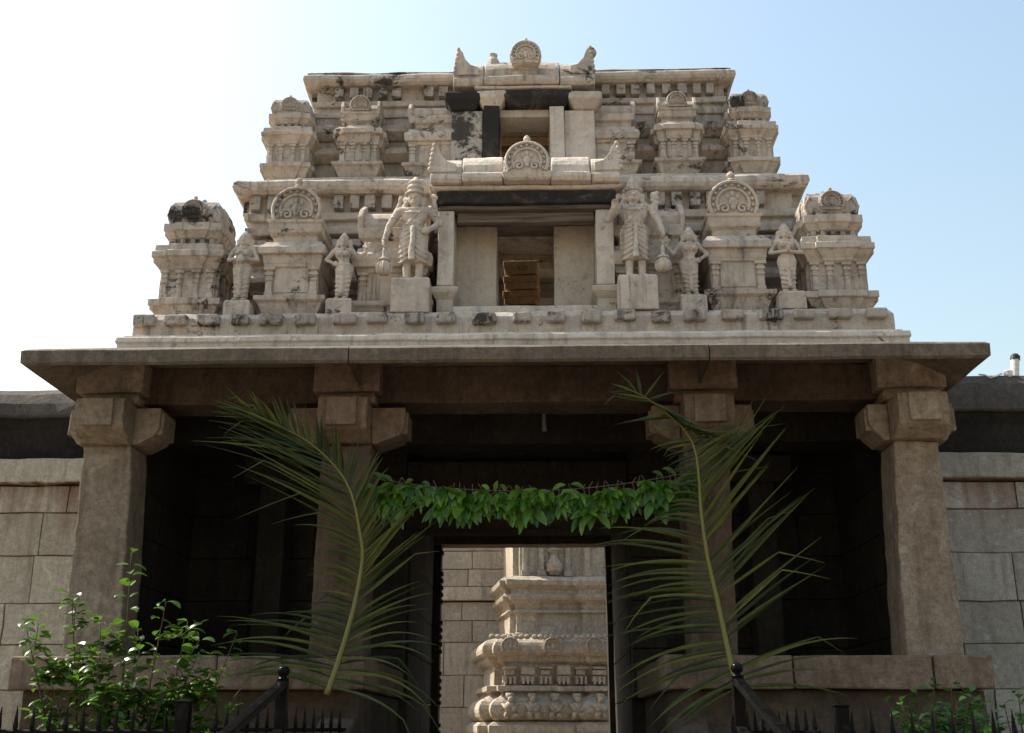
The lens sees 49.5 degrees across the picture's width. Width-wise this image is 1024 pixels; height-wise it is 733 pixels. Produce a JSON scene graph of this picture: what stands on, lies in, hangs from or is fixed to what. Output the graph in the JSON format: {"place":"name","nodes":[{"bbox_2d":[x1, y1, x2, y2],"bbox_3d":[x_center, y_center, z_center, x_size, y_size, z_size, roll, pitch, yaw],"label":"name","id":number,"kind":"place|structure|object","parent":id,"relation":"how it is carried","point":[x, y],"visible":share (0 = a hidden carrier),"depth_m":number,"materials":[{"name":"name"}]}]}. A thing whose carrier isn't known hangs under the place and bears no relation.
{"place":"outdoors","nodes":[
{"label":"outdoors","id":0,"kind":"place"},
{"bbox_2d":[0,0,1023,390],"label":"sky","id":1,"kind":"structure","parent":0,"point":[115,114],"materials":[{"name":"blue"}]},
{"label":"ground","id":2,"kind":"structure","parent":0,"visible":0},
{"bbox_2d":[0,390,83,728],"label":"compound wall","id":3,"kind":"structure","parent":2,"relation":"on","point":[41,462],"depth_m":14.25,"materials":[{"name":"stone"}]},
{"bbox_2d":[0,699,194,732],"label":"spiked fence","id":4,"kind":"object","parent":2,"relation":"on","point":[183,716],"visible":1,"depth_m":8.43,"materials":[{"name":"black metal"}]},
{"bbox_2d":[17,548,243,732],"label":"shrub","id":5,"kind":"object","parent":2,"relation":"on","point":[128,703],"visible":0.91,"depth_m":9.48,"materials":[{"name":"green plant"}]},
{"bbox_2d":[219,666,289,732],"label":"stair handrail","id":6,"kind":"object","parent":2,"relation":"on","point":[278,691],"visible":1,"depth_m":8.91,"materials":[{"name":"black paint"}]},
{"bbox_2d":[209,704,346,732],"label":"spiked fence","id":7,"kind":"object","parent":2,"relation":"on","point":[295,729],"visible":0.79,"depth_m":9.67,"materials":[{"name":"black metal"}]},
{"bbox_2d":[314,718,359,732],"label":"stair parapet","id":8,"kind":"structure","parent":2,"relation":"on","point":[351,725],"depth_m":10.35,"materials":[{"name":"stone"}]},
{"bbox_2d":[439,548,502,732],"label":"courtyard wall","id":9,"kind":"structure","parent":2,"relation":"on","point":[471,577],"depth_m":27.43,"materials":[{"name":"beige stone"}]},
{"bbox_2d":[8,38,995,732],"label":"temple gateway","id":10,"kind":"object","parent":2,"relation":"on","point":[524,164],"visible":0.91,"depth_m":13.12,"materials":[{"name":"stone"}]},
{"bbox_2d":[222,231,259,314],"bbox_3d":[-3.139,-1.052,12.924,0.386,1.139,0.342,0,-18,1],"label":"maiden statue","id":11,"kind":"object","parent":10,"relation":"on","point":[239,303],"visible":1,"depth_m":12.84,"materials":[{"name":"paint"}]},
{"bbox_2d":[201,387,442,732],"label":"palm frond","id":12,"kind":"object","parent":10,"relation":"on","point":[267,419],"visible":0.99,"depth_m":10.96,"materials":[{"name":"green plant"}]},
{"bbox_2d":[325,233,371,313],"bbox_3d":[-1.906,-1.047,12.902,0.564,1.095,0.318,0,-18,1],"label":"maiden statue","id":13,"kind":"object","parent":10,"relation":"on","point":[340,302],"visible":1,"depth_m":12.83,"materials":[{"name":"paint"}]},
{"bbox_2d":[376,177,442,312],"bbox_3d":[-1.195,-1.399,12.998,0.764,1.800,0.464,0,-18,1],"label":"guardian statue","id":14,"kind":"object","parent":10,"relation":"on","point":[411,294],"visible":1,"depth_m":12.86,"materials":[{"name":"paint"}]},
{"bbox_2d":[444,38,601,170],"bbox_3d":[0.152,-3.371,14.860,2.080,1.897,0.916,0,-18,1],"label":"window porch","id":15,"kind":"structure","parent":10,"relation":"in","point":[525,94],"depth_m":14.60,"materials":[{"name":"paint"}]},
{"bbox_2d":[428,135,623,311],"bbox_3d":[0.172,-1.512,13.414,2.340,2.341,1.163,0,-18,1],"label":"window porch","id":16,"kind":"structure","parent":10,"relation":"in","point":[480,201],"depth_m":13.23,"materials":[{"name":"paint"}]},
{"bbox_2d":[357,466,710,535],"bbox_3d":[0.227,1.337,11.168,3.595,0.724,0.304,0,-18,1],"label":"leaf garland","id":17,"kind":"object","parent":10,"relation":"hanging from","point":[584,509],"visible":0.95,"depth_m":11.19,"materials":[{"name":"green plant"}]},
{"bbox_2d":[542,414,546,431],"bbox_3d":[0.393,0.616,13.476,0.055,0.351,0.055,7,-19,-20],"label":"hanging rod","id":18,"kind":"object","parent":10,"relation":"hanging from","point":[544,427],"visible":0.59,"depth_m":13.44,"materials":[{"name":"grey metal"}]},
{"bbox_2d":[605,174,671,310],"bbox_3d":[1.464,-1.427,12.940,0.752,1.802,0.461,0,-18,1],"label":"guardian statue","id":19,"kind":"object","parent":10,"relation":"on","point":[638,291],"visible":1,"depth_m":12.80,"materials":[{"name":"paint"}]},
{"bbox_2d":[660,227,708,309],"bbox_3d":[1.999,-1.097,12.819,0.568,1.115,0.319,0,-18,1],"label":"maiden statue","id":20,"kind":"object","parent":10,"relation":"on","point":[691,298],"visible":1,"depth_m":12.74,"materials":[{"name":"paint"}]},
{"bbox_2d":[587,363,850,732],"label":"palm frond","id":21,"kind":"object","parent":10,"relation":"on","point":[730,451],"visible":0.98,"depth_m":10.84,"materials":[{"name":"green plant"}]},
{"bbox_2d":[768,223,806,309],"bbox_3d":[3.168,-1.135,12.794,0.417,1.119,0.339,0,-18,1],"label":"maiden statue","id":22,"kind":"object","parent":10,"relation":"on","point":[790,296],"visible":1,"depth_m":12.71,"materials":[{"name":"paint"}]},
{"bbox_2d":[466,548,608,732],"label":"courtyard shrine","id":23,"kind":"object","parent":2,"relation":"on","point":[540,659],"visible":0.49,"depth_m":24.88,"materials":[{"name":"grey stone"}]},
{"bbox_2d":[666,718,709,732],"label":"stair parapet","id":24,"kind":"structure","parent":2,"relation":"on","point":[695,725],"depth_m":10.21,"materials":[{"name":"stone"}]},
{"bbox_2d":[731,662,791,732],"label":"stair handrail","id":25,"kind":"object","parent":2,"relation":"on","point":[742,690],"visible":1,"depth_m":8.80,"materials":[{"name":"black metal"}]},
{"bbox_2d":[731,708,821,732],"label":"spiked fence","id":26,"kind":"object","parent":2,"relation":"on","point":[797,727],"visible":0.62,"depth_m":9.14,"materials":[{"name":"black metal"}]},
{"bbox_2d":[831,703,1017,732],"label":"spiked fence","id":27,"kind":"object","parent":2,"relation":"on","point":[841,719],"visible":1,"depth_m":8.29,"materials":[{"name":"black metal"}]},
{"bbox_2d":[885,676,991,732],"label":"shrub","id":28,"kind":"object","parent":2,"relation":"on","point":[941,724],"visible":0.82,"depth_m":9.21,"materials":[{"name":"green plant"}]},
{"bbox_2d":[938,376,1023,732],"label":"compound wall","id":29,"kind":"structure","parent":2,"relation":"on","point":[981,449],"depth_m":13.96,"materials":[{"name":"grey stone"}]},
{"bbox_2d":[978,373,1001,377],"bbox_3d":[6.237,0.123,14.428,0.297,0.102,0.129,0,-18,1],"label":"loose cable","id":30,"kind":"object","parent":29,"relation":"on","point":[999,374],"visible":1,"depth_m":14.40,"materials":[{"name":"white plastic"}]},
{"bbox_2d":[1003,370,1012,376],"bbox_3d":[6.468,0.109,14.466,0.120,0.110,0.120,0,-18,1],"label":"cup","id":31,"kind":"object","parent":29,"relation":"on","point":[1007,373],"visible":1,"depth_m":14.43,"materials":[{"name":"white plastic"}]},
{"bbox_2d":[1010,353,1019,375],"bbox_3d":[6.691,0.046,14.765,0.181,0.453,0.127,0,-18,1],"label":"vent pipe","id":32,"kind":"object","parent":29,"relation":"on","point":[1015,360],"visible":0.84,"depth_m":14.75,"materials":[{"name":"white plastic"}]},
{"bbox_2d":[982,687,1023,732],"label":"shrub","id":33,"kind":"object","parent":2,"relation":"on","point":[1020,719],"visible":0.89,"depth_m":9.25,"materials":[{"name":"green plant"}]}
]}

